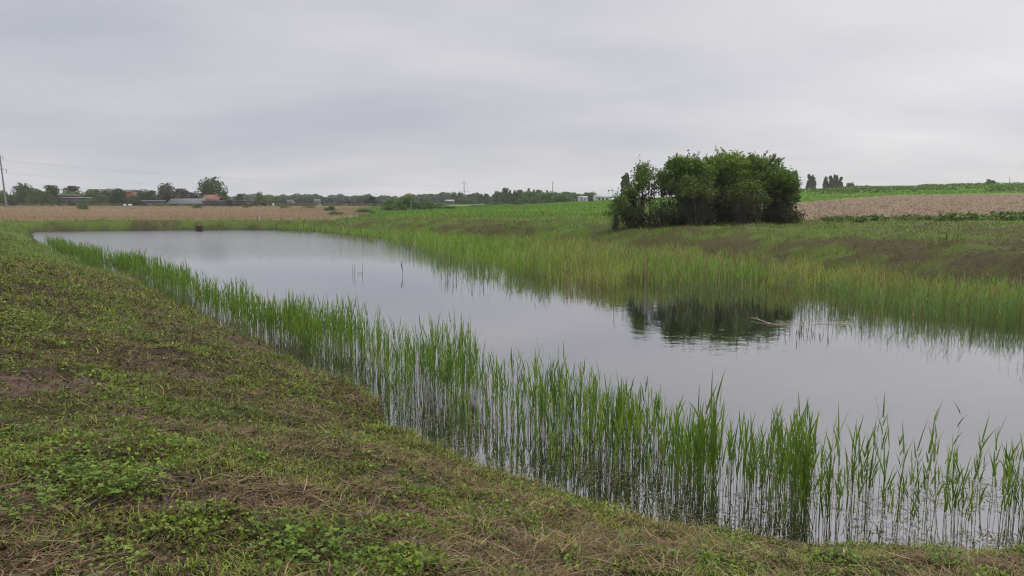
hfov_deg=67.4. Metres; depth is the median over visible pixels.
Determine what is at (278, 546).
leafy weed
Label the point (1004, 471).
reed stalk
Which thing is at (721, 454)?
reed stalk
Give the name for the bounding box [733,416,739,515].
reed stalk
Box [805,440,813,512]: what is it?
reed stalk
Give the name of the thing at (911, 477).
reed stalk
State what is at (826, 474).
reed stalk
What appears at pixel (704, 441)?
reed stalk
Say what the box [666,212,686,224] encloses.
shrub
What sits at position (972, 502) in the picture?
reed stalk
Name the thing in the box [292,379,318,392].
leafy weed
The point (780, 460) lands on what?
reed stalk
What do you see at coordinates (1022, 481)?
reed stalk
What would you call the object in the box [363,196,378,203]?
round tree
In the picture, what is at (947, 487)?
reed stalk
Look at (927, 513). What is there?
reed stalk
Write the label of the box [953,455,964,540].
reed stalk
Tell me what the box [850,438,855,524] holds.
reed stalk
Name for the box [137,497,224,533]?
leafy weed
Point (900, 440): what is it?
reed stalk
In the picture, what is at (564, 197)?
willow bush
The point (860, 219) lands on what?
leafy plant
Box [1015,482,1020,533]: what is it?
reed stalk
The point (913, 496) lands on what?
reed stalk
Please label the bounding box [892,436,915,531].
reed stalk
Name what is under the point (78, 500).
leafy weed
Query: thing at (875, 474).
reed stalk
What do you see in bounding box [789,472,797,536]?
reed stalk
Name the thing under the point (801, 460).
reed stalk
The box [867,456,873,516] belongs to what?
reed stalk
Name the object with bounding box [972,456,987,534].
reed stalk
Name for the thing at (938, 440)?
reed stalk
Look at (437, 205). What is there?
willow bush
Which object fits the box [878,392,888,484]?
reed stalk
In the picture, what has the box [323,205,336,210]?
bush
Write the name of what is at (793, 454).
reed stalk
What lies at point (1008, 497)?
reed stalk
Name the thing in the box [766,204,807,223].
shrub
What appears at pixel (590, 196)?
deciduous tree
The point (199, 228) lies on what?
water outlet
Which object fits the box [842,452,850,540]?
reed stalk
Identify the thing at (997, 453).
reed stalk
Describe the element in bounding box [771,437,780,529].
reed stalk
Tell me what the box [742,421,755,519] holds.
reed stalk
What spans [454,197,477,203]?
bush
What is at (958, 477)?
reed stalk
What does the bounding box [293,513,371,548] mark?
leafy weed
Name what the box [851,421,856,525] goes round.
reed stalk
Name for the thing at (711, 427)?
reed stalk
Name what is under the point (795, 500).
reed stalk
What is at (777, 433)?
reed stalk
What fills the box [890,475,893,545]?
reed stalk
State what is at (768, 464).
reed stalk
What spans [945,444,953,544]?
reed stalk
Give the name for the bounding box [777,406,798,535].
reed stalk
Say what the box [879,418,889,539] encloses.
reed stalk
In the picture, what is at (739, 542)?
leafy weed
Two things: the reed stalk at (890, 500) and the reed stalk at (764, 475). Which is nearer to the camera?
the reed stalk at (890, 500)
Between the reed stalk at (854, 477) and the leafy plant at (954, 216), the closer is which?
the reed stalk at (854, 477)
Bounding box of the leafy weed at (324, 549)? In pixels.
[265,523,344,568]
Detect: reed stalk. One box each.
[687,386,702,496]
[695,423,705,505]
[696,414,708,508]
[699,383,717,471]
[707,402,727,463]
[708,419,719,510]
[710,369,712,515]
[710,396,718,513]
[712,371,724,502]
[712,389,725,492]
[712,401,719,510]
[713,412,728,505]
[720,380,726,511]
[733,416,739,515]
[739,434,751,521]
[741,413,746,513]
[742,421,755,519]
[742,435,762,524]
[743,437,744,508]
[745,442,754,519]
[746,429,750,503]
[748,424,759,505]
[748,432,757,519]
[752,434,755,493]
[753,429,766,524]
[755,417,765,517]
[757,441,767,525]
[758,426,771,516]
[759,451,771,509]
[761,430,779,519]
[766,405,777,493]
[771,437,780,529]
[774,440,788,532]
[775,411,783,523]
[776,410,783,471]
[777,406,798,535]
[777,415,785,504]
[777,419,788,533]
[779,432,792,516]
[781,485,789,516]
[788,485,797,538]
[789,414,796,536]
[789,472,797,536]
[790,393,803,485]
[790,436,796,473]
[792,405,812,526]
[792,408,804,520]
[793,412,807,528]
[793,421,796,536]
[794,455,800,506]
[797,402,807,527]
[797,412,812,532]
[797,435,811,536]
[797,472,804,541]
[798,415,812,530]
[799,415,807,526]
[799,439,814,535]
[800,421,814,536]
[800,460,811,541]
[801,411,818,537]
[801,413,819,520]
[803,437,819,533]
[803,446,809,527]
[804,457,816,530]
[804,475,811,537]
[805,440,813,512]
[808,444,819,535]
[815,428,827,542]
[816,446,825,524]
[817,444,833,534]
[819,448,833,507]
[820,453,833,530]
[823,434,832,503]
[824,448,831,535]
[824,458,828,539]
[826,469,834,540]
[830,433,840,506]
[832,404,839,500]
[832,418,836,491]
[834,432,840,539]
[837,458,847,537]
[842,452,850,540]
[842,465,858,536]
[848,416,863,516]
[848,427,858,520]
[850,422,859,516]
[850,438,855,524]
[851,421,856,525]
[851,470,857,540]
[854,447,865,541]
[857,427,876,521]
[858,427,859,488]
[860,431,866,502]
[861,441,870,521]
[862,426,874,514]
[865,444,878,517]
[866,422,875,515]
[867,439,878,522]
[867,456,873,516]
[869,444,882,507]
[871,396,880,488]
[875,442,887,529]
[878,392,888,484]
[878,470,897,536]
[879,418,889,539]
[886,465,894,534]
[889,472,907,543]
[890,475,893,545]
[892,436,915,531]
[895,423,904,531]
[896,436,902,502]
[896,478,903,541]
[899,464,912,535]
[901,473,912,525]
[902,480,910,530]
[907,464,922,544]
[907,489,919,544]
[908,445,913,518]
[911,442,916,503]
[911,473,929,522]
[911,490,920,539]
[915,420,927,534]
[918,429,937,533]
[922,416,936,528]
[922,485,933,545]
[926,408,938,492]
[928,459,937,504]
[929,427,937,527]
[930,466,947,538]
[934,400,942,494]
[936,456,949,507]
[942,436,952,543]
[943,477,947,537]
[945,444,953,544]
[945,474,954,538]
[947,402,966,495]
[949,451,961,544]
[951,444,959,536]
[952,453,964,543]
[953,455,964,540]
[953,468,962,543]
[954,446,958,526]
[956,464,964,543]
[960,454,972,540]
[961,460,973,543]
[965,414,996,524]
[967,486,975,537]
[968,496,971,533]
[970,474,977,539]
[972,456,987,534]
[972,487,985,540]
[974,431,983,511]
[987,423,1003,519]
[989,452,1000,530]
[994,431,1000,474]
[996,441,1008,547]
[998,459,1011,548]
[999,441,1020,532]
[999,447,1013,537]
[1002,442,1008,537]
[1003,441,1014,540]
[1005,458,1010,528]
[1006,447,1019,541]
[1007,434,1022,537]
[1009,448,1023,543]
[1011,456,1022,538]
[1011,467,1019,545]
[1011,469,1022,504]
[1012,439,1022,532]
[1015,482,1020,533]
[1017,433,1023,540]
[1017,465,1023,542]
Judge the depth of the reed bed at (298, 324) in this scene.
10.51 m
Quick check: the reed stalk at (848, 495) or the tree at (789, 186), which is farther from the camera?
the tree at (789, 186)
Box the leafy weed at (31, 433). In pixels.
[1,422,45,442]
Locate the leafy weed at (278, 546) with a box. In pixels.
[242,537,307,569]
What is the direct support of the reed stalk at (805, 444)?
in the pond water
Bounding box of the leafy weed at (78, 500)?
[28,460,165,509]
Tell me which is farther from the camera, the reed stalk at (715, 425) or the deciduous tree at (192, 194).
the deciduous tree at (192, 194)
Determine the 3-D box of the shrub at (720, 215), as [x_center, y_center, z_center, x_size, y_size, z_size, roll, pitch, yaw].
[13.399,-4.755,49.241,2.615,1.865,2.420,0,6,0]
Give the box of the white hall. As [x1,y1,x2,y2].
[593,195,610,200]
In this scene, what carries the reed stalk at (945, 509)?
in the pond water
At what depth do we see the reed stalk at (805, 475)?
6.88 m
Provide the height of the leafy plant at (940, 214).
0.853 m
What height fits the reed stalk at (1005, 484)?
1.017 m
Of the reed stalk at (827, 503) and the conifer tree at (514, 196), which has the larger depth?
the conifer tree at (514, 196)
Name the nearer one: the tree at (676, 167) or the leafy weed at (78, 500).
the leafy weed at (78, 500)
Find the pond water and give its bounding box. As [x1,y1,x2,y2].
[32,230,1023,549]
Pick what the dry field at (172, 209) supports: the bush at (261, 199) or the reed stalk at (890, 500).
the bush at (261, 199)
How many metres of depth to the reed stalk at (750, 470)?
7.28 m
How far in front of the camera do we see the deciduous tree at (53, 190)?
302.07 m
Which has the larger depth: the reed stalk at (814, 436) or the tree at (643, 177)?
the tree at (643, 177)
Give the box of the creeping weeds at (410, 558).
[0,250,1023,575]
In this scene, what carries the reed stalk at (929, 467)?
in the pond water
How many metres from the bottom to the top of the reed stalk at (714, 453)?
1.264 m
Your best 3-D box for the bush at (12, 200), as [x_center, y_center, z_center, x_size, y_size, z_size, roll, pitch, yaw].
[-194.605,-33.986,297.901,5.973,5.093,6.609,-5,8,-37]
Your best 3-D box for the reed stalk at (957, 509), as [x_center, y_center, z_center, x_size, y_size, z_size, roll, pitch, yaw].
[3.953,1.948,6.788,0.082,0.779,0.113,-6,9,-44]
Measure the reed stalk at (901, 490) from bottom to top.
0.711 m
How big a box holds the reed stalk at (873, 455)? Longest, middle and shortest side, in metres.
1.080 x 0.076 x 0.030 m
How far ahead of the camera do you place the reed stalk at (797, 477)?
7.35 m
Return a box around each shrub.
[620,199,650,227]
[641,198,682,226]
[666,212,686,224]
[682,198,716,225]
[708,208,734,223]
[730,206,763,223]
[760,203,784,222]
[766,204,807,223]
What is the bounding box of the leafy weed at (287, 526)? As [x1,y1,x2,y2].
[238,506,310,548]
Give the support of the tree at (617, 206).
on the ground at (996, 261)
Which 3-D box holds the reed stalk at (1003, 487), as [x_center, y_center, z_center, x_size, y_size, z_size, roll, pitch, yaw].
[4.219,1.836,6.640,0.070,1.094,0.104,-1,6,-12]
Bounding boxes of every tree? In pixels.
[10,182,35,203]
[41,185,59,202]
[61,186,84,194]
[79,189,106,201]
[100,188,111,203]
[106,188,126,203]
[135,189,147,205]
[143,190,157,199]
[155,182,177,203]
[174,188,190,197]
[187,192,198,197]
[194,176,229,197]
[218,192,229,199]
[234,194,243,202]
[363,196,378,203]
[448,192,457,203]
[456,192,464,203]
[476,193,482,203]
[482,194,489,203]
[491,191,500,202]
[498,188,511,203]
[508,190,513,202]
[512,190,517,201]
[514,190,524,202]
[586,192,595,200]
[602,187,632,230]
[620,172,630,197]
[621,185,637,223]
[623,155,663,224]
[655,150,718,225]
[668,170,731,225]
[703,145,756,224]
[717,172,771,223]
[742,150,794,222]
[756,164,802,222]
[805,174,811,188]
[811,175,816,188]
[822,176,828,187]
[827,175,832,187]
[833,175,839,187]
[839,177,842,186]
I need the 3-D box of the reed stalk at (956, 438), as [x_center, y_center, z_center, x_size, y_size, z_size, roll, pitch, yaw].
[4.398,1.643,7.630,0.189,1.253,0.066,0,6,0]
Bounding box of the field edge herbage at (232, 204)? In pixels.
[0,203,432,206]
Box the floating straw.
[768,320,857,325]
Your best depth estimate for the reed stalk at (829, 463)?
7.54 m
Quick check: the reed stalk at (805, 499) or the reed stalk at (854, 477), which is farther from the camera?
the reed stalk at (854, 477)
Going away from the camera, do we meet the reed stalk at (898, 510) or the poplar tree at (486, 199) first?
the reed stalk at (898, 510)
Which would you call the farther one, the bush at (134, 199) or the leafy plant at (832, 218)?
the bush at (134, 199)
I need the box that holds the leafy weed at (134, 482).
[92,460,164,500]
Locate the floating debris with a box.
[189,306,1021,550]
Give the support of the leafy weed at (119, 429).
on the ground at (996, 261)
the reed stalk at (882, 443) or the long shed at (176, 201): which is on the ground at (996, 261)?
the long shed at (176, 201)
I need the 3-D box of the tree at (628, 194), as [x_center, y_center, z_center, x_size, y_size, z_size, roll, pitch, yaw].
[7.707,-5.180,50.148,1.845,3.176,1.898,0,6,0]
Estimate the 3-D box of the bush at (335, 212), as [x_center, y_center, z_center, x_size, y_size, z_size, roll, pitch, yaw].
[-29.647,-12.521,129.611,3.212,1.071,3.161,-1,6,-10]
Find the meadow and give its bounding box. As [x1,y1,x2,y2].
[390,184,1021,219]
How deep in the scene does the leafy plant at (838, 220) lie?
50.28 m
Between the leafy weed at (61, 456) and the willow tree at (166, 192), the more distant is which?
the willow tree at (166, 192)
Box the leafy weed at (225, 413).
[201,404,233,419]
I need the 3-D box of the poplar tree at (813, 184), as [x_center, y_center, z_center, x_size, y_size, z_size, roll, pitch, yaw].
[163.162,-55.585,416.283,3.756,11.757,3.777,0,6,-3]
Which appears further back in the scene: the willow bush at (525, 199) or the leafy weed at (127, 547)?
the willow bush at (525, 199)
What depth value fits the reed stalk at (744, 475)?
7.18 m
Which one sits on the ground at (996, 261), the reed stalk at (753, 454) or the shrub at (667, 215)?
the shrub at (667, 215)
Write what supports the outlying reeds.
on the pond water
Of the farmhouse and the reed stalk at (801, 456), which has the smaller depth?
the reed stalk at (801, 456)
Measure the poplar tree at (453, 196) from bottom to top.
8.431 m
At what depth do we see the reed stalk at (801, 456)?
6.98 m
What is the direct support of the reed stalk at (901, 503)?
in the pond water
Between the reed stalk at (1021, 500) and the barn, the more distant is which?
the barn
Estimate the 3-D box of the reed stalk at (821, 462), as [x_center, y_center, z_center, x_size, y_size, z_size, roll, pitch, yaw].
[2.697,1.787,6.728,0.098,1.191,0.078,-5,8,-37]
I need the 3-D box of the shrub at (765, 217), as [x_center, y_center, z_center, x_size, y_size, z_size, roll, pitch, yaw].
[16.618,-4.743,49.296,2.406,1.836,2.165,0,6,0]
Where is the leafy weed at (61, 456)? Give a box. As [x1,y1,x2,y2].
[41,450,104,473]
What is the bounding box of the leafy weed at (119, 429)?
[88,425,143,437]
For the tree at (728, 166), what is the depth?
47.94 m
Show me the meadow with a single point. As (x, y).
(811, 196)
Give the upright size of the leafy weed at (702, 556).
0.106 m
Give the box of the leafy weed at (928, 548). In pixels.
[922,542,972,568]
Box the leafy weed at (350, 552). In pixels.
[333,539,386,570]
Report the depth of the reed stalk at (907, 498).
7.15 m
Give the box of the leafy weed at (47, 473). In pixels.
[1,459,104,499]
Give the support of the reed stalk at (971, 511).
in the pond water
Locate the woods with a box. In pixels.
[61,191,596,203]
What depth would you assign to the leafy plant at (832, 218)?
50.99 m
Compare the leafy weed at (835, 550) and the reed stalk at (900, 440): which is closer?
the leafy weed at (835, 550)
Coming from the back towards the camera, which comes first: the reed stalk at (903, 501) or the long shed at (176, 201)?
the long shed at (176, 201)
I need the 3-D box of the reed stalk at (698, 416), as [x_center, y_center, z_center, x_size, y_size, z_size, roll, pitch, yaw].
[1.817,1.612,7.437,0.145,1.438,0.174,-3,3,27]
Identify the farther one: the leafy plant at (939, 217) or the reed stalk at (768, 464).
the leafy plant at (939, 217)
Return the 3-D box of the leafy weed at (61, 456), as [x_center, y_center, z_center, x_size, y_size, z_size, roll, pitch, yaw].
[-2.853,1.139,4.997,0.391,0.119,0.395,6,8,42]
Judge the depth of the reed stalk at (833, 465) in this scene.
7.41 m
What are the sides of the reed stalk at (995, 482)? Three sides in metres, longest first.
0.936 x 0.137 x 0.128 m
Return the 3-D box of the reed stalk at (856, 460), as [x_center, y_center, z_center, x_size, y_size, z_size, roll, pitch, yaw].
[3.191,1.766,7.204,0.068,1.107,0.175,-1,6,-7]
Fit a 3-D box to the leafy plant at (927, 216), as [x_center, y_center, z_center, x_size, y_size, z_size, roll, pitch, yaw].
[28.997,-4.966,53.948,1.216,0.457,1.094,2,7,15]
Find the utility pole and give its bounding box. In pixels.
[0,156,6,206]
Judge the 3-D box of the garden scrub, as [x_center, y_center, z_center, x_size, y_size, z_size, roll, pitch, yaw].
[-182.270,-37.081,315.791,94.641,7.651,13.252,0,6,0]
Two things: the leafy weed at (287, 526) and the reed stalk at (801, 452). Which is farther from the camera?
the reed stalk at (801, 452)
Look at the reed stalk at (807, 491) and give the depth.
6.89 m
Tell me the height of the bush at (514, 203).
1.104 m
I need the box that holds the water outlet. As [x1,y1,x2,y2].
[195,223,202,230]
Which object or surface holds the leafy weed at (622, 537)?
on the ground at (996, 261)
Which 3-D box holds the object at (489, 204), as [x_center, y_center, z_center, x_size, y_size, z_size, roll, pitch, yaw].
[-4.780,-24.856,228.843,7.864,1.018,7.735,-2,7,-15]
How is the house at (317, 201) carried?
on the ground at (996, 261)
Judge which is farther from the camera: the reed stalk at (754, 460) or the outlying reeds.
the outlying reeds
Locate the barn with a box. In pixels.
[201,200,231,206]
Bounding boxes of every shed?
[59,195,80,205]
[62,197,91,205]
[141,200,165,205]
[167,198,207,205]
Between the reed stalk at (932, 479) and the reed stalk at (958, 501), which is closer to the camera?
the reed stalk at (958, 501)
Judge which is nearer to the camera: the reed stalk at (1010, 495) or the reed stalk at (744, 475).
the reed stalk at (1010, 495)
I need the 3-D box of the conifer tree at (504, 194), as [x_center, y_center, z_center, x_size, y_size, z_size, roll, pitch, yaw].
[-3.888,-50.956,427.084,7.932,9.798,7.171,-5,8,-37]
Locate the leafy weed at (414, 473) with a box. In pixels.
[390,465,429,482]
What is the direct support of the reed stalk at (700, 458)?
in the pond water
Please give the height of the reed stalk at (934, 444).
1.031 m
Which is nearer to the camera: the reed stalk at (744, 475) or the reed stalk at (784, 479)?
the reed stalk at (784, 479)
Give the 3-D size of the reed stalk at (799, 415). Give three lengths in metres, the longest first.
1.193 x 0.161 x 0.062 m
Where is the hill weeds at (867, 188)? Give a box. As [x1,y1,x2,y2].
[799,181,1023,193]
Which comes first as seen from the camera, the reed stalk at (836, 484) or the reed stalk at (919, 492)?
the reed stalk at (836, 484)
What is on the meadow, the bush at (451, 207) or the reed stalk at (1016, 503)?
the bush at (451, 207)
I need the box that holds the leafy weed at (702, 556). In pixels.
[674,543,734,569]
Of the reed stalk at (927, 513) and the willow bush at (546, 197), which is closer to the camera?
the reed stalk at (927, 513)
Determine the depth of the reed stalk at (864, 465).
7.20 m
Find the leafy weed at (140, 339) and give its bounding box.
[131,330,159,342]
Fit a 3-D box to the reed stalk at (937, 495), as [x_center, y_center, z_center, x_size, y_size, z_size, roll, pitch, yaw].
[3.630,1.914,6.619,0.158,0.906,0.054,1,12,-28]
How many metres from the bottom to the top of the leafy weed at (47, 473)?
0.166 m
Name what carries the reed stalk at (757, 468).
in the pond water
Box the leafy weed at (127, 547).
[50,537,147,575]
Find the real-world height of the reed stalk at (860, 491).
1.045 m
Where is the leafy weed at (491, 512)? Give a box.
[472,507,504,521]
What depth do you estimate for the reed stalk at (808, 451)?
6.73 m
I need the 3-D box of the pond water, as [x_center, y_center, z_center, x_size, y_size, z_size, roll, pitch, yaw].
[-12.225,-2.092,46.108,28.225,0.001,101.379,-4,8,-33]
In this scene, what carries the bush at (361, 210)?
on the ground at (996, 261)
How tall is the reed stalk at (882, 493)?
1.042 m
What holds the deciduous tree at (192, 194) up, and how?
on the ground at (996, 261)
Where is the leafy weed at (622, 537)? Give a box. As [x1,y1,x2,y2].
[607,528,654,549]
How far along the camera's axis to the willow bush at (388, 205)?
187.58 m
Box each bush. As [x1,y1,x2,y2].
[1,194,19,205]
[25,188,42,203]
[37,193,58,205]
[76,202,88,209]
[86,194,109,203]
[126,195,142,205]
[192,204,202,208]
[254,195,270,205]
[266,195,279,203]
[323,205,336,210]
[328,211,344,214]
[353,208,378,213]
[381,198,397,210]
[392,193,417,210]
[411,200,434,209]
[433,203,449,208]
[443,206,459,208]
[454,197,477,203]
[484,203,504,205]
[508,202,526,204]
[516,191,541,203]
[527,198,542,203]
[536,191,558,202]
[549,192,577,202]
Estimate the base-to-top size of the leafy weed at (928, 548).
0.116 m
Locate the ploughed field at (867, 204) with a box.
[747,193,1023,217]
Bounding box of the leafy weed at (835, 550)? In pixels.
[813,540,862,570]
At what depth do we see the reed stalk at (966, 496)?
6.65 m
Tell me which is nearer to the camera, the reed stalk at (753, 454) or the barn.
the reed stalk at (753, 454)
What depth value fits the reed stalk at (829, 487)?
6.79 m
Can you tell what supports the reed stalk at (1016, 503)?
in the pond water
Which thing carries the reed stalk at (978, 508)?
in the pond water
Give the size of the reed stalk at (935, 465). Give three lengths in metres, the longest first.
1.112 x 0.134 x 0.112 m
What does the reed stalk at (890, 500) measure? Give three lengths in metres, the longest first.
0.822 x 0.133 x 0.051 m
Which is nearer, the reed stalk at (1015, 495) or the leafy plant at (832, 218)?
the reed stalk at (1015, 495)
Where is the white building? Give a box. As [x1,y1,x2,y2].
[577,196,587,201]
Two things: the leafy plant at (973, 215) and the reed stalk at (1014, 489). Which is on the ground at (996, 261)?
the leafy plant at (973, 215)
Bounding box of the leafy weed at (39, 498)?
[0,484,59,524]
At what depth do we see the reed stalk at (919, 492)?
7.18 m
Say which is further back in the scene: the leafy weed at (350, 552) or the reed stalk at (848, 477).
the reed stalk at (848, 477)
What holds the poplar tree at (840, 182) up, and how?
on the ground at (996, 261)
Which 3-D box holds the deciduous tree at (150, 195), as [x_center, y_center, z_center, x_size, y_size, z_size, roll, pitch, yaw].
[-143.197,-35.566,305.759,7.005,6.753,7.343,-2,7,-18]
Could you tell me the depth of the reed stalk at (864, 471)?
7.20 m
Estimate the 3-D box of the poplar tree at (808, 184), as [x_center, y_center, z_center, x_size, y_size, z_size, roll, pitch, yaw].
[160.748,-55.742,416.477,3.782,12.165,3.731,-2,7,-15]
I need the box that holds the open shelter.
[226,200,257,205]
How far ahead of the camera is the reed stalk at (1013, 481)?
6.84 m
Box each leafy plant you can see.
[822,214,834,221]
[832,216,846,221]
[848,214,867,221]
[866,214,881,220]
[892,211,912,220]
[913,215,924,219]
[921,214,931,219]
[931,215,946,220]
[938,209,953,217]
[944,212,971,220]
[957,211,980,220]
[983,215,1002,220]
[989,206,1023,218]
[997,211,1022,220]
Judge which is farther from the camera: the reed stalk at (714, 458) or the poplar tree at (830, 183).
the poplar tree at (830, 183)
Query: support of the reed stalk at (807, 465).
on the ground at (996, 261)
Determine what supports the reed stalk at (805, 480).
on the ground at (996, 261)
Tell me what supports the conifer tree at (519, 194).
on the ground at (996, 261)
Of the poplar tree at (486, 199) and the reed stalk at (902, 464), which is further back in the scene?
the poplar tree at (486, 199)
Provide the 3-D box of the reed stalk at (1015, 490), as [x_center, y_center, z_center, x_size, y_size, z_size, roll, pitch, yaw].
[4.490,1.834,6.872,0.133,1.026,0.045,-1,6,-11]
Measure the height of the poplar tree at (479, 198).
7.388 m
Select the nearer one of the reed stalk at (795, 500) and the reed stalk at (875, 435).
the reed stalk at (795, 500)
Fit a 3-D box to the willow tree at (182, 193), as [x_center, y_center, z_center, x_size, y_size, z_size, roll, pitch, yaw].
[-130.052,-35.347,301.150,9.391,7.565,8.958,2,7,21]
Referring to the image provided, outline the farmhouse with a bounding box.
[202,194,221,199]
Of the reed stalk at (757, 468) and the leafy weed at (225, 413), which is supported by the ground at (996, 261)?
the leafy weed at (225, 413)
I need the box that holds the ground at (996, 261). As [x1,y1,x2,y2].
[0,203,1023,575]
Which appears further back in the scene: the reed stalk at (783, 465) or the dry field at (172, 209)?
the dry field at (172, 209)
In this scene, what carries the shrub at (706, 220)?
on the ground at (996, 261)
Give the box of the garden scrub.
[1,190,156,205]
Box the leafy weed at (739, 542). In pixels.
[701,536,767,557]
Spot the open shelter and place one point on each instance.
(235, 201)
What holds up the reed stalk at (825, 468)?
in the pond water
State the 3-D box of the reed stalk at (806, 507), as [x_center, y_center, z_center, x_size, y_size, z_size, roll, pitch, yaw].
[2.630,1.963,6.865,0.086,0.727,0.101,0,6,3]
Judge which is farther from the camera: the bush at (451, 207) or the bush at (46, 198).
the bush at (46, 198)
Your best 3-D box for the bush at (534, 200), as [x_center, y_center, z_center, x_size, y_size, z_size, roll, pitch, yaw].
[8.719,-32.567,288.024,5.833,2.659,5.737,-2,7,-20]
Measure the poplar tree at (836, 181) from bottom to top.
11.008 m
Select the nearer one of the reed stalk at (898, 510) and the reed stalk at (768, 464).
the reed stalk at (898, 510)
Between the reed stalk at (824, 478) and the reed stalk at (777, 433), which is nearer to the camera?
the reed stalk at (824, 478)
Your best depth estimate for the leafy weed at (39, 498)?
4.13 m
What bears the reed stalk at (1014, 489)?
in the pond water
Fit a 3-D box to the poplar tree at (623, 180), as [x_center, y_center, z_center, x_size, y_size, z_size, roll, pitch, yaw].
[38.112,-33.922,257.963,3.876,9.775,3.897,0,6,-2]
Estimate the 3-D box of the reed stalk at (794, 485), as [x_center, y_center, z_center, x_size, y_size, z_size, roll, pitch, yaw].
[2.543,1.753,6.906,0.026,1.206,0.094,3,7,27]
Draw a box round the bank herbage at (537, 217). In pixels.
[0,209,1023,285]
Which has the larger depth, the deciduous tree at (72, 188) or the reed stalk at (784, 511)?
the deciduous tree at (72, 188)
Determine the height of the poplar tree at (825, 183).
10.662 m
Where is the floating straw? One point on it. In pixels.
(818, 322)
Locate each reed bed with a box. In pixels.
[43,233,845,539]
[269,221,1023,351]
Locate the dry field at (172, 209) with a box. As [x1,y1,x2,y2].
[1,206,353,221]
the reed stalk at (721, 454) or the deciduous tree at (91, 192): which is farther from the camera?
the deciduous tree at (91, 192)
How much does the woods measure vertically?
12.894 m
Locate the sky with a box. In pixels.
[0,0,1023,198]
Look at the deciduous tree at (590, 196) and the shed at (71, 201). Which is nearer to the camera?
the shed at (71, 201)
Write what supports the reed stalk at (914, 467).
in the pond water
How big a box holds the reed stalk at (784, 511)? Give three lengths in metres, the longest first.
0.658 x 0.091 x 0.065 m
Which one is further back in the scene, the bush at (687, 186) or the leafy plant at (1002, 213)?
the leafy plant at (1002, 213)
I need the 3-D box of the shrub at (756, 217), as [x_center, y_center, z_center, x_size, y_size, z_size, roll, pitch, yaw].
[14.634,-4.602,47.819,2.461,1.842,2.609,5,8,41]
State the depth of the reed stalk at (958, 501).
6.76 m
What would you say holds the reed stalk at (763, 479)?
in the pond water
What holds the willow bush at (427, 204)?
on the meadow
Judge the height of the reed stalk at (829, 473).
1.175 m
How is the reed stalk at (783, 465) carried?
in the pond water
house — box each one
[123,190,137,202]
[313,199,320,203]
[445,200,454,203]
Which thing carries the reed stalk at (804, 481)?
in the pond water
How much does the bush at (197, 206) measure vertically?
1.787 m
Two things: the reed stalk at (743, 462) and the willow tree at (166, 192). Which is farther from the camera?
the willow tree at (166, 192)
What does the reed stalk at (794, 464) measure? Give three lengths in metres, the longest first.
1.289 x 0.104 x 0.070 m
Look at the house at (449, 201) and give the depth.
417.48 m
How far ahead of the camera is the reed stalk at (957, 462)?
6.76 m
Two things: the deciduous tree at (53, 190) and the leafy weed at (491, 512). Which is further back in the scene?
the deciduous tree at (53, 190)
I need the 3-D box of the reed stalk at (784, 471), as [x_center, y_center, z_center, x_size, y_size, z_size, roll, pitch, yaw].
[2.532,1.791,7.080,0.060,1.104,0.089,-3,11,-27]
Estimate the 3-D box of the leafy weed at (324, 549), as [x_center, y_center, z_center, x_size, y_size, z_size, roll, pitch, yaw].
[-1.071,1.333,3.975,0.406,0.154,0.415,-2,7,-17]
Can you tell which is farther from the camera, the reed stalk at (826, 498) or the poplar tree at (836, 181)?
the poplar tree at (836, 181)
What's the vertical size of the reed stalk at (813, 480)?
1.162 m
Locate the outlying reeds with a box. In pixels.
[294,227,864,330]
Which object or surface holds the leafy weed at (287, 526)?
on the ground at (996, 261)
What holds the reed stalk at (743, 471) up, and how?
in the pond water
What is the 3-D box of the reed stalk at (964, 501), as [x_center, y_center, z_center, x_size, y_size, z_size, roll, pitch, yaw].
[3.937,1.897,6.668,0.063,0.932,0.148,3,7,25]
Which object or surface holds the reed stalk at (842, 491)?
in the pond water
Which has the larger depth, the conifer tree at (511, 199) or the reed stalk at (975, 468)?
the conifer tree at (511, 199)
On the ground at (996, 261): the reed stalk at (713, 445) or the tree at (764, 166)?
the tree at (764, 166)
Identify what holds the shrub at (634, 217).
on the ground at (996, 261)
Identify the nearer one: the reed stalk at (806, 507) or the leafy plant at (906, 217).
the reed stalk at (806, 507)
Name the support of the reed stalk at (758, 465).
in the pond water
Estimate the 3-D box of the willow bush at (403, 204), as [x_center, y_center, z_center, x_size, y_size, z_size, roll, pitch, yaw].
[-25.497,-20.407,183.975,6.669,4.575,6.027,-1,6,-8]
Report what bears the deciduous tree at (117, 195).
on the ground at (996, 261)
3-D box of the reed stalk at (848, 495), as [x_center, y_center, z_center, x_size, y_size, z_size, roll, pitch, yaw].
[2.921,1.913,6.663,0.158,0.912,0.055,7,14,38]
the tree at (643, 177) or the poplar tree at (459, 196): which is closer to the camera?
the tree at (643, 177)

